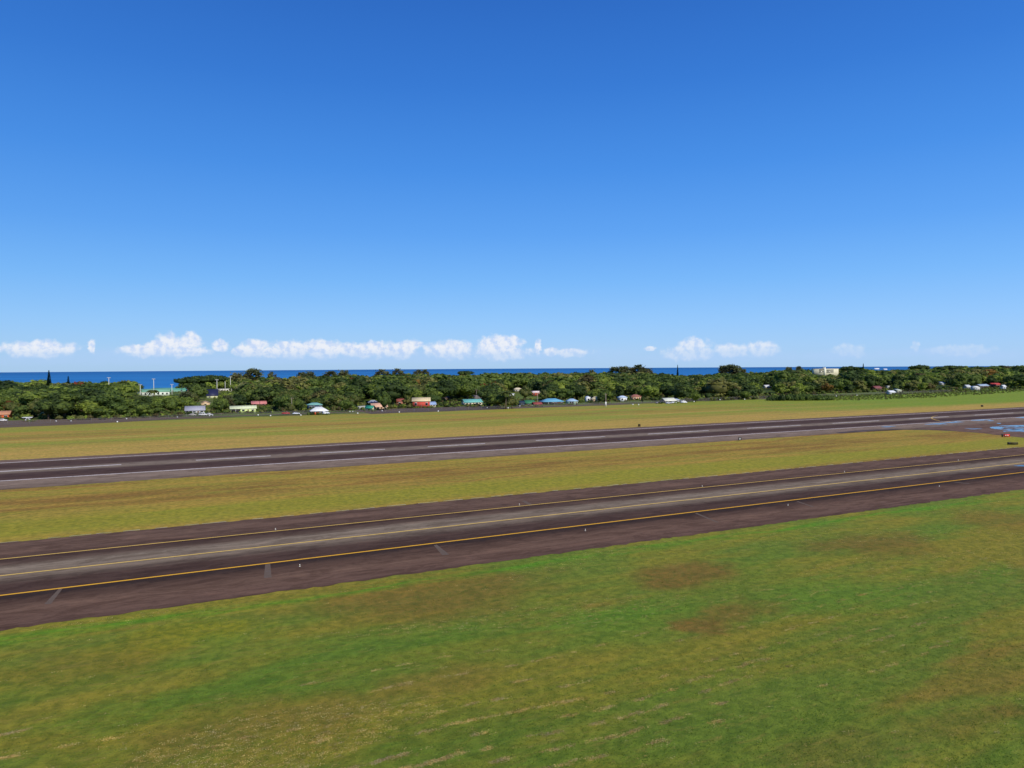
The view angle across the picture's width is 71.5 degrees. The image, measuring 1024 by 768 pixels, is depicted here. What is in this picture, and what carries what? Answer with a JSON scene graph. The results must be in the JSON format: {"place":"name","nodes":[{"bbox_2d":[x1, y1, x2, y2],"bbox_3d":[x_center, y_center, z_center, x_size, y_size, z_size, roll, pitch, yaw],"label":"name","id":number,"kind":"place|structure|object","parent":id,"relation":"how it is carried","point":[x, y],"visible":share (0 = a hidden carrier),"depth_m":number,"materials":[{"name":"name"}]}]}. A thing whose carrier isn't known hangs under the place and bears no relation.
{"place":"outdoors","nodes":[
{"label":"outdoors","id":0,"kind":"place"},
{"bbox_2d":[0,411,12,417],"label":"house","id":1,"kind":"structure","parent":0,"point":[3,414],"depth_m":445.62,"materials":[{"name":"paint"}]},
{"bbox_2d":[178,391,194,400],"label":"broadleaf tree","id":2,"kind":"object","parent":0,"point":[187,394],"visible":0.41,"depth_m":558.50,"materials":[{"name":"green plant"}]},
{"bbox_2d":[184,406,205,413],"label":"house","id":3,"kind":"structure","parent":0,"point":[195,409],"depth_m":486.73,"materials":[{"name":"paint"}]},
{"bbox_2d":[223,395,235,409],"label":"broadleaf tree","id":4,"kind":"object","parent":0,"point":[229,398],"visible":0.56,"depth_m":507.18,"materials":[{"name":"green plant"}]},
{"bbox_2d":[229,405,256,412],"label":"house","id":5,"kind":"structure","parent":0,"point":[237,409],"depth_m":490.34,"materials":[{"name":"paint"}]},
{"bbox_2d":[306,403,322,408],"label":"house","id":6,"kind":"structure","parent":0,"point":[311,405],"depth_m":524.55,"materials":[{"name":"paint"}]},
{"bbox_2d":[236,410,406,415],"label":"perimeter road","id":7,"kind":"structure","parent":0,"point":[329,412],"depth_m":484.60,"materials":[{"name":"grey asphalt"}]},
{"bbox_2d":[356,406,493,413],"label":"perimeter road","id":8,"kind":"structure","parent":0,"point":[440,409],"depth_m":510.25,"materials":[{"name":"grey asphalt"}]},
{"bbox_2d":[461,399,482,404],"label":"house","id":9,"kind":"structure","parent":0,"point":[471,401],"depth_m":565.80,"materials":[{"name":"paint"}]},
{"bbox_2d":[0,366,991,392],"bbox_3d":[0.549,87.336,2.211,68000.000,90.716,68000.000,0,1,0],"label":"sea","id":10,"kind":"structure","parent":0,"point":[163,379],"depth_m":5376.20,"materials":[{"name":"liquid"}]},
{"bbox_2d":[0,382,1023,767],"bbox_3d":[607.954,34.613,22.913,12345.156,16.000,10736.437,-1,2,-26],"label":"ground","id":11,"kind":"structure","parent":0,"point":[26,514],"depth_m":84.32,"materials":[{"name":"green plant"}]},
{"bbox_2d":[0,392,16,409],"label":"broadleaf tree","id":12,"kind":"object","parent":11,"relation":"on","point":[5,397],"visible":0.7,"depth_m":496.54,"materials":[{"name":"green plant"}]},
{"bbox_2d":[3,402,21,412],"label":"broadleaf tree","id":13,"kind":"object","parent":11,"relation":"on","point":[10,406],"visible":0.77,"depth_m":473.23,"materials":[{"name":"green plant"}]},
{"bbox_2d":[0,380,30,389],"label":"broadleaf tree","id":14,"kind":"object","parent":11,"relation":"on","point":[5,384],"visible":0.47,"depth_m":601.70,"materials":[{"name":"green plant"}]},
{"bbox_2d":[14,405,33,414],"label":"broadleaf tree","id":15,"kind":"object","parent":11,"relation":"on","point":[23,409],"visible":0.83,"depth_m":454.37,"materials":[{"name":"green plant"}]},
{"bbox_2d":[27,398,42,414],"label":"broadleaf tree","id":16,"kind":"object","parent":11,"relation":"on","point":[30,407],"visible":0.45,"depth_m":447.91,"materials":[{"name":"green plant"}]},
{"bbox_2d":[14,389,57,404],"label":"broadleaf tree","id":17,"kind":"object","parent":11,"relation":"on","point":[26,397],"visible":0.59,"depth_m":481.88,"materials":[{"name":"green plant"}]},
{"bbox_2d":[32,398,56,418],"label":"broadleaf tree","id":18,"kind":"object","parent":11,"relation":"on","point":[45,409],"visible":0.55,"depth_m":433.84,"materials":[{"name":"green plant"}]},
{"bbox_2d":[39,390,85,418],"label":"broadleaf tree","id":19,"kind":"object","parent":11,"relation":"on","point":[62,402],"visible":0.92,"depth_m":433.07,"materials":[{"name":"green plant"}]},
{"bbox_2d":[74,400,99,415],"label":"broadleaf tree","id":20,"kind":"object","parent":11,"relation":"on","point":[86,406],"visible":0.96,"depth_m":439.11,"materials":[{"name":"green plant"}]},
{"bbox_2d":[74,387,107,401],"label":"broadleaf tree","id":21,"kind":"object","parent":11,"relation":"on","point":[87,392],"visible":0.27,"depth_m":457.71,"materials":[{"name":"green plant"}]},
{"bbox_2d":[67,383,122,396],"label":"broadleaf tree","id":22,"kind":"object","parent":11,"relation":"on","point":[95,386],"visible":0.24,"depth_m":525.37,"materials":[{"name":"green plant"}]},
{"bbox_2d":[82,405,117,415],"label":"broadleaf tree","id":23,"kind":"object","parent":11,"relation":"on","point":[101,410],"visible":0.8,"depth_m":443.80,"materials":[{"name":"green plant"}]},
{"bbox_2d":[87,392,129,409],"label":"broadleaf tree","id":24,"kind":"object","parent":11,"relation":"on","point":[110,400],"visible":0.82,"depth_m":450.65,"materials":[{"name":"green plant"}]},
{"bbox_2d":[0,416,235,427],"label":"road","id":25,"kind":"structure","parent":11,"relation":"on","point":[18,423],"depth_m":418.64,"materials":[{"name":"grey asphalt"}]},
{"bbox_2d":[114,405,130,414],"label":"broadleaf tree","id":26,"kind":"object","parent":11,"relation":"on","point":[123,409],"visible":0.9,"depth_m":450.30,"materials":[{"name":"green plant"}]},
{"bbox_2d":[104,384,141,397],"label":"broadleaf tree","id":27,"kind":"object","parent":11,"relation":"on","point":[127,390],"visible":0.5,"depth_m":554.95,"materials":[{"name":"green plant"}]},
{"bbox_2d":[123,398,136,407],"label":"broadleaf tree","id":28,"kind":"object","parent":11,"relation":"on","point":[131,402],"visible":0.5,"depth_m":466.64,"materials":[{"name":"green plant"}]},
{"bbox_2d":[131,404,153,415],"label":"broadleaf tree","id":29,"kind":"object","parent":11,"relation":"on","point":[142,409],"visible":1,"depth_m":449.12,"materials":[{"name":"green plant"}]},
{"bbox_2d":[133,396,152,406],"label":"broadleaf tree","id":30,"kind":"object","parent":11,"relation":"on","point":[146,400],"visible":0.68,"depth_m":472.71,"materials":[{"name":"green plant"}]},
{"bbox_2d":[139,388,170,396],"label":"school hall","id":31,"kind":"structure","parent":11,"relation":"on","point":[163,392],"depth_m":785.44,"materials":[{"name":"paint"}]},
{"bbox_2d":[149,397,164,407],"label":"broadleaf tree","id":32,"kind":"object","parent":11,"relation":"on","point":[158,400],"visible":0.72,"depth_m":476.35,"materials":[{"name":"green plant"}]},
{"bbox_2d":[151,387,186,391],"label":"gymnasium","id":33,"kind":"structure","parent":11,"relation":"on","point":[178,389],"depth_m":924.12,"materials":[{"name":"paint"}]},
{"bbox_2d":[163,398,177,410],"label":"broadleaf tree","id":34,"kind":"object","parent":11,"relation":"on","point":[171,404],"visible":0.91,"depth_m":483.40,"materials":[{"name":"green plant"}]},
{"bbox_2d":[178,396,196,407],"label":"broadleaf tree","id":35,"kind":"object","parent":11,"relation":"on","point":[184,401],"visible":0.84,"depth_m":517.52,"materials":[{"name":"green plant"}]},
{"bbox_2d":[173,377,202,391],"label":"umbrella tree","id":36,"kind":"object","parent":11,"relation":"on","point":[185,380],"visible":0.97,"depth_m":792.40,"materials":[{"name":"green plant"}]},
{"bbox_2d":[195,375,228,383],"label":"umbrella tree","id":37,"kind":"object","parent":11,"relation":"on","point":[207,378],"visible":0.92,"depth_m":803.45,"materials":[{"name":"green plant"}]},
{"bbox_2d":[206,389,217,398],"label":"community hall","id":38,"kind":"structure","parent":11,"relation":"on","point":[213,393],"depth_m":721.98,"materials":[{"name":"paint"}]},
{"bbox_2d":[212,399,226,409],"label":"broadleaf tree","id":39,"kind":"object","parent":11,"relation":"on","point":[219,404],"visible":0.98,"depth_m":487.96,"materials":[{"name":"green plant"}]},
{"bbox_2d":[229,372,242,381],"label":"ironwood tree","id":40,"kind":"object","parent":11,"relation":"on","point":[234,376],"visible":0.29,"depth_m":995.58,"materials":[{"name":"green plant"}]},
{"bbox_2d":[231,397,246,405],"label":"broadleaf tree","id":41,"kind":"object","parent":11,"relation":"on","point":[238,401],"visible":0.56,"depth_m":538.09,"materials":[{"name":"green plant"}]},
{"bbox_2d":[241,389,254,404],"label":"broadleaf tree","id":42,"kind":"object","parent":11,"relation":"on","point":[247,394],"visible":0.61,"depth_m":586.29,"materials":[{"name":"green plant"}]},
{"bbox_2d":[242,368,263,380],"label":"ironwood tree","id":43,"kind":"object","parent":11,"relation":"on","point":[254,371],"visible":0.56,"depth_m":975.07,"materials":[{"name":"green plant"}]},
{"bbox_2d":[242,383,273,392],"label":"broadleaf tree","id":44,"kind":"object","parent":11,"relation":"on","point":[254,387],"visible":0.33,"depth_m":599.35,"materials":[{"name":"green plant"}]},
{"bbox_2d":[250,387,276,400],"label":"broadleaf tree","id":45,"kind":"object","parent":11,"relation":"on","point":[266,393],"visible":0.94,"depth_m":582.23,"materials":[{"name":"green plant"}]},
{"bbox_2d":[270,385,288,399],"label":"broadleaf tree","id":46,"kind":"object","parent":11,"relation":"on","point":[278,389],"visible":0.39,"depth_m":600.32,"materials":[{"name":"green plant"}]},
{"bbox_2d":[272,396,293,407],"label":"broadleaf tree","id":47,"kind":"object","parent":11,"relation":"on","point":[282,401],"visible":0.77,"depth_m":499.67,"materials":[{"name":"green plant"}]},
{"bbox_2d":[284,403,294,411],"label":"broadleaf tree","id":48,"kind":"object","parent":11,"relation":"on","point":[290,407],"visible":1,"depth_m":477.36,"materials":[{"name":"green plant"}]},
{"bbox_2d":[278,389,305,398],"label":"broadleaf tree","id":49,"kind":"object","parent":11,"relation":"on","point":[297,394],"visible":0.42,"depth_m":583.32,"materials":[{"name":"green plant"}]},
{"bbox_2d":[291,397,304,408],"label":"broadleaf tree","id":50,"kind":"object","parent":11,"relation":"on","point":[298,403],"visible":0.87,"depth_m":498.42,"materials":[{"name":"green plant"}]},
{"bbox_2d":[310,407,328,412],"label":"house","id":51,"kind":"structure","parent":11,"relation":"on","point":[318,409],"depth_m":469.74,"materials":[{"name":"paint"}]},
{"bbox_2d":[311,389,333,397],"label":"broadleaf tree","id":52,"kind":"object","parent":11,"relation":"on","point":[318,394],"visible":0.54,"depth_m":557.18,"materials":[{"name":"green plant"}]},
{"bbox_2d":[323,387,337,394],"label":"broadleaf tree","id":53,"kind":"object","parent":11,"relation":"on","point":[332,390],"visible":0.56,"depth_m":566.12,"materials":[{"name":"green plant"}]},
{"bbox_2d":[325,394,349,405],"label":"broadleaf tree","id":54,"kind":"object","parent":11,"relation":"on","point":[336,399],"visible":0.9,"depth_m":519.31,"materials":[{"name":"green plant"}]},
{"bbox_2d":[338,399,353,411],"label":"broadleaf tree","id":55,"kind":"object","parent":11,"relation":"on","point":[345,404],"visible":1,"depth_m":492.97,"materials":[{"name":"green plant"}]},
{"bbox_2d":[338,385,362,396],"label":"broadleaf tree","id":56,"kind":"object","parent":11,"relation":"on","point":[353,389],"visible":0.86,"depth_m":585.46,"materials":[{"name":"green plant"}]},
{"bbox_2d":[348,394,361,405],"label":"broadleaf tree","id":57,"kind":"object","parent":11,"relation":"on","point":[354,398],"visible":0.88,"depth_m":540.74,"materials":[{"name":"green plant"}]},
{"bbox_2d":[367,386,383,400],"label":"broadleaf tree","id":58,"kind":"object","parent":11,"relation":"on","point":[371,391],"visible":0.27,"depth_m":590.27,"materials":[{"name":"green plant"}]},
{"bbox_2d":[362,378,394,395],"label":"broadleaf tree","id":59,"kind":"object","parent":11,"relation":"on","point":[381,382],"visible":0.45,"depth_m":613.04,"materials":[{"name":"green plant"}]},
{"bbox_2d":[374,369,390,375],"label":"ironwood tree","id":60,"kind":"object","parent":11,"relation":"on","point":[381,371],"visible":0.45,"depth_m":1296.96,"materials":[{"name":"green plant"}]},
{"bbox_2d":[377,390,391,410],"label":"broadleaf tree","id":61,"kind":"object","parent":11,"relation":"on","point":[383,399],"visible":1,"depth_m":498.77,"materials":[{"name":"green plant"}]},
{"bbox_2d":[372,380,413,404],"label":"broadleaf tree","id":62,"kind":"object","parent":11,"relation":"on","point":[395,390],"visible":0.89,"depth_m":553.22,"materials":[{"name":"green plant"}]},
{"bbox_2d":[407,388,423,398],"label":"broadleaf tree","id":63,"kind":"object","parent":11,"relation":"on","point":[417,392],"visible":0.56,"depth_m":581.82,"materials":[{"name":"green plant"}]},
{"bbox_2d":[412,397,430,407],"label":"house","id":64,"kind":"structure","parent":11,"relation":"on","point":[421,402],"depth_m":537.64,"materials":[{"name":"paint"}]},
{"bbox_2d":[422,387,443,396],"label":"broadleaf tree","id":65,"kind":"object","parent":11,"relation":"on","point":[431,391],"visible":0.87,"depth_m":580.01,"materials":[{"name":"green plant"}]},
{"bbox_2d":[429,379,458,399],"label":"broadleaf tree","id":66,"kind":"object","parent":11,"relation":"on","point":[446,388],"visible":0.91,"depth_m":614.51,"materials":[{"name":"green plant"}]},
{"bbox_2d":[456,380,481,398],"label":"broadleaf tree","id":67,"kind":"object","parent":11,"relation":"on","point":[467,388],"visible":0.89,"depth_m":635.48,"materials":[{"name":"green plant"}]},
{"bbox_2d":[24,390,929,424],"bbox_3d":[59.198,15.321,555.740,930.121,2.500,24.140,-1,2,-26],"label":"fence","id":68,"kind":"object","parent":11,"relation":"on","point":[367,410],"visible":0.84,"depth_m":470.35,"materials":[{"name":"grey metal"}]},
{"bbox_2d":[476,386,498,405],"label":"broadleaf tree","id":69,"kind":"object","parent":11,"relation":"on","point":[485,392],"visible":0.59,"depth_m":540.10,"materials":[{"name":"green plant"}]},
{"bbox_2d":[484,391,507,407],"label":"broadleaf tree","id":70,"kind":"object","parent":11,"relation":"on","point":[494,398],"visible":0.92,"depth_m":515.95,"materials":[{"name":"green plant"}]},
{"bbox_2d":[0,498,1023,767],"bbox_3d":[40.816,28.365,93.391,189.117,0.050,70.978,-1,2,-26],"label":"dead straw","id":71,"kind":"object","parent":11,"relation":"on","point":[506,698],"visible":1,"depth_m":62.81,"materials":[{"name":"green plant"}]},
{"bbox_2d":[0,384,1023,421],"bbox_3d":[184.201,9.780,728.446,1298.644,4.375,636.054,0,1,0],"label":"undergrowth","id":72,"kind":"object","parent":11,"relation":"on","point":[273,408],"visible":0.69,"depth_m":580.91,"materials":[{"name":"green plant"}]},
{"bbox_2d":[0,447,1023,630],"bbox_3d":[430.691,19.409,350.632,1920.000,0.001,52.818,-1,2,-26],"label":"taxiway","id":73,"kind":"structure","parent":11,"relation":"on","point":[29,609],"depth_m":131.71,"materials":[{"name":"grey asphalt"}]},
{"bbox_2d":[45,589,61,603],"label":"pavement patch","id":74,"kind":"object","parent":73,"relation":"on","point":[53,597],"visible":1,"depth_m":96.38,"materials":[{"name":"grey asphalt"}]},
{"bbox_2d":[264,564,271,577],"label":"pavement patch","id":75,"kind":"object","parent":73,"relation":"on","point":[267,572],"visible":1,"depth_m":108.02,"materials":[{"name":"grey asphalt"}]},
{"bbox_2d":[0,463,1016,575],"bbox_3d":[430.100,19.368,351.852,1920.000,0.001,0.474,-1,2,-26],"label":"taxiway centre line","id":76,"kind":"object","parent":73,"relation":"on","point":[447,526],"visible":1,"depth_m":135.22,"materials":[{"name":"yellow paint"}]},
{"bbox_2d":[3,447,1014,542],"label":"pavement edge","id":77,"kind":"object","parent":73,"relation":"on","point":[458,499],"visible":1,"depth_m":162.03,"materials":[{"name":"asphalt"}]},
{"bbox_2d":[4,455,1015,558],"bbox_3d":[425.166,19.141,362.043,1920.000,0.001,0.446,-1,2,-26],"label":"taxiway edge line","id":78,"kind":"object","parent":73,"relation":"on","point":[448,513],"visible":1,"depth_m":147.87,"materials":[{"name":"yellow paint"}]},
{"bbox_2d":[0,472,1022,595],"bbox_3d":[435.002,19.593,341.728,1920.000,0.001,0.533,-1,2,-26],"label":"taxiway edge line","id":79,"kind":"object","parent":73,"relation":"on","point":[453,540],"visible":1,"depth_m":123.80,"materials":[{"name":"yellow paint"}]},
{"bbox_2d":[0,407,1023,489],"bbox_3d":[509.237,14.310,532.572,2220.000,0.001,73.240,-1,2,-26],"label":"runway","id":80,"kind":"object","parent":11,"relation":"on","point":[189,461],"visible":1,"depth_m":266.93,"materials":[{"name":"grey asphalt"}]},
{"bbox_2d":[0,413,1003,471],"bbox_3d":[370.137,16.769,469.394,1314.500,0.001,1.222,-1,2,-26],"label":"runway centre line","id":81,"kind":"object","parent":80,"relation":"on","point":[429,446],"visible":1,"depth_m":266.46,"materials":[{"name":"white paint"}]},
{"bbox_2d":[4,417,1013,480],"bbox_3d":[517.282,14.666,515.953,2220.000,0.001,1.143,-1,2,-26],"label":"runway edge line","id":82,"kind":"object","parent":80,"relation":"on","point":[456,452],"visible":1,"depth_m":250.51,"materials":[{"name":"white paint"}]},
{"bbox_2d":[8,408,1017,462],"bbox_3d":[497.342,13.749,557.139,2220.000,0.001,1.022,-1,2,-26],"label":"runway edge line","id":83,"kind":"object","parent":80,"relation":"on","point":[440,439],"visible":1,"depth_m":297.97,"materials":[{"name":"white paint"}]},
{"bbox_2d":[1,365,1023,399],"bbox_3d":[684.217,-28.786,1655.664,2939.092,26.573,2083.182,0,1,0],"label":"woodland","id":84,"kind":"object","parent":11,"relation":"on","point":[641,383],"visible":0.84,"depth_m":791.83,"materials":[{"name":"green plant"}]},
{"bbox_2d":[505,395,519,408],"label":"broadleaf tree","id":85,"kind":"object","parent":11,"relation":"on","point":[510,400],"visible":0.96,"depth_m":512.97,"materials":[{"name":"green plant"}]},
{"bbox_2d":[518,386,531,398],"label":"broadleaf tree","id":86,"kind":"object","parent":11,"relation":"on","point":[525,391],"visible":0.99,"depth_m":637.56,"materials":[{"name":"green plant"}]},
{"bbox_2d":[539,384,560,392],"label":"broadleaf tree","id":87,"kind":"object","parent":11,"relation":"on","point":[550,387],"visible":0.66,"depth_m":635.29,"materials":[{"name":"green plant"}]},
{"bbox_2d":[557,388,574,398],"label":"broadleaf tree","id":88,"kind":"object","parent":11,"relation":"on","point":[564,393],"visible":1,"depth_m":618.02,"materials":[{"name":"green plant"}]},
{"bbox_2d":[567,384,587,399],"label":"broadleaf tree","id":89,"kind":"object","parent":11,"relation":"on","point":[579,390],"visible":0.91,"depth_m":635.96,"materials":[{"name":"green plant"}]},
{"bbox_2d":[597,389,613,401],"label":"broadleaf tree","id":90,"kind":"object","parent":11,"relation":"on","point":[609,393],"visible":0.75,"depth_m":597.34,"materials":[{"name":"green plant"}]},
{"bbox_2d":[626,364,646,373],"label":"ironwood tree","id":91,"kind":"object","parent":11,"relation":"on","point":[638,368],"visible":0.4,"depth_m":1294.39,"materials":[{"name":"green plant"}]},
{"bbox_2d":[667,383,698,396],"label":"broadleaf tree","id":92,"kind":"object","parent":11,"relation":"on","point":[681,385],"visible":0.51,"depth_m":635.92,"materials":[{"name":"green plant"}]},
{"bbox_2d":[689,392,700,401],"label":"broadleaf tree","id":93,"kind":"object","parent":11,"relation":"on","point":[695,396],"visible":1,"depth_m":588.72,"materials":[{"name":"green plant"}]},
{"bbox_2d":[722,364,740,373],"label":"ironwood tree","id":94,"kind":"object","parent":11,"relation":"on","point":[732,367],"visible":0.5,"depth_m":1184.37,"materials":[{"name":"green plant"}]},
{"bbox_2d":[766,393,834,400],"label":"hedge","id":95,"kind":"object","parent":11,"relation":"on","point":[804,396],"visible":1,"depth_m":605.59,"materials":[{"name":"green plant"}]},
{"bbox_2d":[812,367,838,375],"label":"apartment block","id":96,"kind":"structure","parent":11,"relation":"on","point":[826,371],"depth_m":1746.77,"materials":[{"name":"paint"}]},
{"bbox_2d":[839,366,863,370],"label":"umbrella tree","id":97,"kind":"object","parent":11,"relation":"on","point":[846,368],"visible":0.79,"depth_m":1487.51,"materials":[{"name":"green plant"}]},
{"bbox_2d":[908,364,930,369],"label":"umbrella tree","id":98,"kind":"object","parent":11,"relation":"on","point":[920,366],"visible":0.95,"depth_m":1590.81,"materials":[{"name":"green plant"}]},
{"bbox_2d":[836,429,1012,436],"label":"dirt verge","id":99,"kind":"structure","parent":11,"relation":"on","point":[893,429],"depth_m":330.30,"materials":[{"name":"soil"}]},
{"bbox_2d":[852,421,1023,437],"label":"connecting taxiway","id":100,"kind":"structure","parent":11,"relation":"on","point":[983,428],"depth_m":336.86,"materials":[{"name":"grey asphalt"}]},
{"bbox_2d":[933,365,966,369],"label":"umbrella tree","id":101,"kind":"object","parent":11,"relation":"on","point":[950,367],"visible":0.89,"depth_m":1488.16,"materials":[{"name":"green plant"}]},
{"bbox_2d":[0,0,1023,371],"label":"sky","id":102,"kind":"structure","parent":0,"point":[186,185],"materials":[{"name":"blue"}]},
{"bbox_2d":[479,403,623,408],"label":"perimeter road","id":103,"kind":"structure","parent":0,"point":[553,406],"depth_m":541.32,"materials":[{"name":"grey asphalt"}]},
{"bbox_2d":[538,398,564,404],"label":"house","id":104,"kind":"structure","parent":0,"point":[555,401],"depth_m":568.57,"materials":[{"name":"paint"}]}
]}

